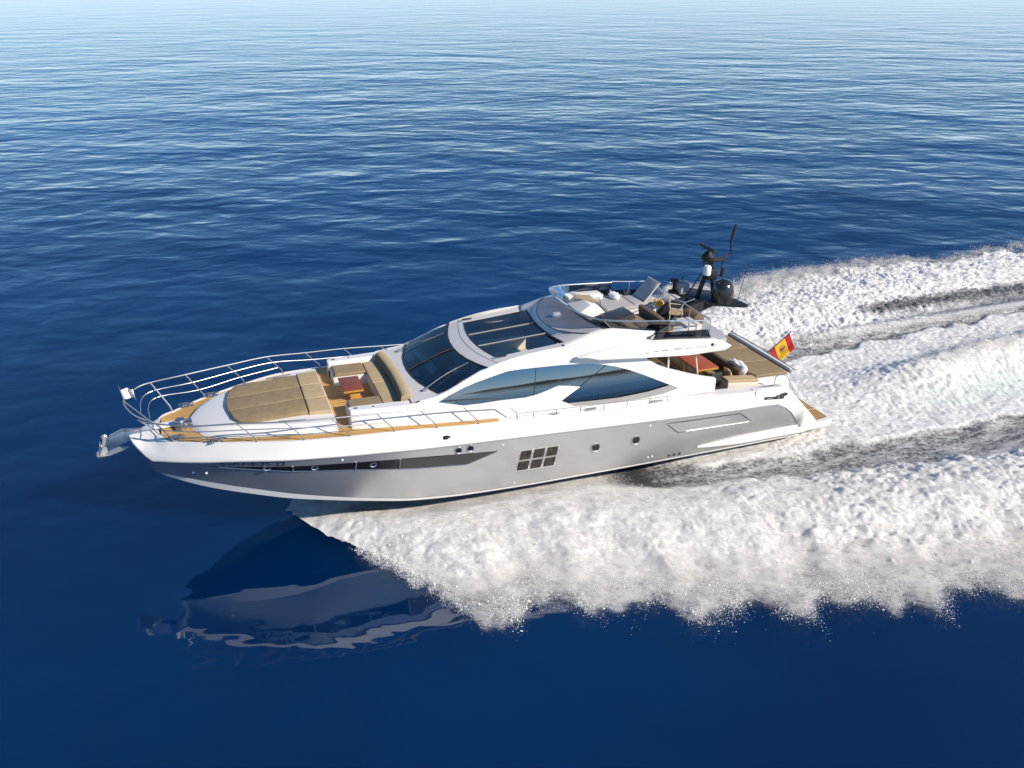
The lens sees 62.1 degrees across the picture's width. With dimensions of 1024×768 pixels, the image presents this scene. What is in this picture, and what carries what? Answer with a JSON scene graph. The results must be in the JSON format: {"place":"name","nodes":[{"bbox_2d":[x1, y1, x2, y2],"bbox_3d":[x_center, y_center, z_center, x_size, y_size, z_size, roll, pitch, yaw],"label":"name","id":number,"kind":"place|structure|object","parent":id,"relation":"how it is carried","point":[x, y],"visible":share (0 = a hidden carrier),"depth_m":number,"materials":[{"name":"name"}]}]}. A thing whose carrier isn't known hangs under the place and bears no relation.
{"place":"outdoors","nodes":[
{"label":"outdoors","id":0,"kind":"place"},
{"bbox_2d":[0,0,1023,767],"bbox_3d":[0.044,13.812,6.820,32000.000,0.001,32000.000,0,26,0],"label":"sea","id":1,"kind":"structure","parent":0,"point":[190,186],"depth_m":47.46,"materials":[{"name":"liquid"}]},
{"bbox_2d":[106,224,831,501],"bbox_3d":[-0.294,-0.634,27.449,23.740,8.158,5.823,-8,26,-19],"label":"motor yacht","id":2,"kind":"object","parent":1,"relation":"on","point":[563,381],"visible":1,"depth_m":25.97,"materials":[{"name":"silver metal"}]},
{"bbox_2d":[96,435,129,458],"bbox_3d":[-11.303,1.745,24.017,0.910,0.760,0.560,-8,26,-19],"label":"anchor","id":3,"kind":"object","parent":2,"relation":"hanging from","point":[105,451],"visible":1,"depth_m":23.99,"materials":[{"name":"metal"}]},
{"bbox_2d":[118,386,135,399],"bbox_3d":[-10.986,0.244,24.269,0.414,0.502,0.141,-8,26,-19],"label":"bow pennant","id":4,"kind":"object","parent":2,"relation":"attached to","point":[127,393],"visible":1,"depth_m":24.27,"materials":[{"name":"white fabric"}]},
{"bbox_2d":[338,376,363,398],"bbox_3d":[-4.925,0.164,26.006,0.620,0.432,1.000,-8,26,-19],"label":"bow table","id":5,"kind":"object","parent":2,"relation":"on","point":[352,387],"visible":0.95,"depth_m":25.75,"materials":[{"name":"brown wood"}]},
{"bbox_2d":[212,451,497,471],"bbox_3d":[-4.416,2.373,24.236,8.265,0.840,0.615,-5,27,-10],"label":"hull window","id":6,"kind":"structure","parent":2,"relation":"in","point":[459,459],"depth_m":24.29,"materials":[{"name":"black glass"}]},
{"bbox_2d":[405,320,560,350],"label":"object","id":7,"kind":"structure","parent":2,"relation":"in","point":[440,342],"depth_m":29.27,"materials":[{"name":"black glass"}]},
{"bbox_2d":[515,445,559,471],"bbox_3d":[0.783,2.262,25.949,1.425,0.857,0.112,-9,28,-18],"label":"hull window","id":8,"kind":"structure","parent":2,"relation":"in","point":[551,450],"depth_m":25.93,"materials":[{"name":"grey glass"}]},
{"bbox_2d":[439,364,676,404],"bbox_3d":[1.582,0.079,25.991,8.020,1.430,0.354,-8,26,-19],"label":"side window","id":9,"kind":"structure","parent":2,"relation":"in","point":[597,383],"depth_m":26.04,"materials":[{"name":"blue glass"}]},
{"bbox_2d":[608,291,619,299],"bbox_3d":[3.531,-3.058,29.375,0.300,0.213,0.550,-8,26,-19],"label":"pillow","id":10,"kind":"object","parent":2,"relation":"on","point":[614,295],"visible":1,"depth_m":29.23,"materials":[{"name":"white fabric"}]},
{"bbox_2d":[622,276,659,306],"bbox_3d":[4.448,-2.997,29.310,0.959,1.178,0.950,-8,26,-19],"label":"sun lounger","id":11,"kind":"object","parent":2,"relation":"on","point":[646,289],"visible":0.81,"depth_m":29.18,"materials":[{"name":"grey fabric"}]},
{"bbox_2d":[653,299,663,306],"bbox_3d":[4.964,-2.748,28.755,0.320,0.224,0.340,-8,26,-19],"label":"towel","id":12,"kind":"object","parent":2,"relation":"on","point":[660,303],"visible":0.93,"depth_m":28.66,"materials":[{"name":"yellow fabric"}]},
{"bbox_2d":[668,295,682,319],"bbox_3d":[5.442,-2.419,28.356,0.527,0.948,0.528,5,25,8],"label":"deck chair","id":13,"kind":"object","parent":2,"relation":"on","point":[673,311],"visible":0.88,"depth_m":28.16,"materials":[{"name":"beige"}]},
{"bbox_2d":[682,309,703,323],"bbox_3d":[6.045,-2.252,28.605,0.480,0.491,0.767,-16,30,-29],"label":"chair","id":14,"kind":"object","parent":2,"relation":"on","point":[694,315],"visible":0.49,"depth_m":28.34,"materials":[{"name":"beige fabric"}]},
{"bbox_2d":[677,354,718,375],"bbox_3d":[6.407,-0.506,30.086,0.850,0.835,1.790,-8,26,-19],"label":"cockpit table","id":15,"kind":"object","parent":2,"relation":"on","point":[704,364],"visible":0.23,"depth_m":29.62,"materials":[{"name":"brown wood"}]},
{"bbox_2d":[667,413,751,432],"bbox_3d":[6.503,1.268,27.873,3.390,0.641,0.055,-10,28,-19],"label":"balcony door","id":16,"kind":"structure","parent":2,"relation":"in","point":[732,419],"depth_m":27.85,"materials":[{"name":"grey"}]},
{"bbox_2d":[711,372,721,388],"bbox_3d":[6.736,-0.019,28.886,0.528,0.948,0.526,-13,28,-28],"label":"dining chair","id":17,"kind":"object","parent":2,"relation":"on","point":[718,375],"visible":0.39,"depth_m":28.63,"materials":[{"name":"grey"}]},
{"bbox_2d":[723,367,732,375],"bbox_3d":[7.415,-0.338,29.227,0.262,0.456,0.450,-8,26,-19],"label":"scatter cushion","id":18,"kind":"object","parent":2,"relation":"on","point":[726,371],"visible":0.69,"depth_m":29.10,"materials":[{"name":"beige fabric"}]},
{"bbox_2d":[729,358,747,374],"bbox_3d":[7.823,-0.617,29.442,0.340,0.389,0.950,-8,26,-19],"label":"towel","id":19,"kind":"object","parent":2,"relation":"on","point":[741,365],"visible":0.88,"depth_m":29.22,"materials":[{"name":"white fabric"}]},
{"bbox_2d":[768,331,794,359],"bbox_3d":[9.737,-1.282,30.840,1.007,1.163,0.360,-8,26,-19],"label":"ensign flag","id":20,"kind":"object","parent":2,"relation":"attached to","point":[783,348],"visible":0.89,"depth_m":30.89,"materials":[{"name":"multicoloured fabric"}]},
{"bbox_2d":[285,249,1023,597],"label":"wake foam","id":21,"kind":"object","parent":1,"relation":"on","point":[869,383],"visible":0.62,"depth_m":27.68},
{"bbox_2d":[349,238,1023,635],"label":"spray drops","id":22,"kind":"object","parent":1,"relation":"on","point":[387,560],"visible":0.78,"depth_m":23.12,"materials":[{"name":"white liquid"}]},
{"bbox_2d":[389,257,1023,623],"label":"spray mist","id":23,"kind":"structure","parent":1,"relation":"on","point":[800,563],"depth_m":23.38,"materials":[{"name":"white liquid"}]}
]}

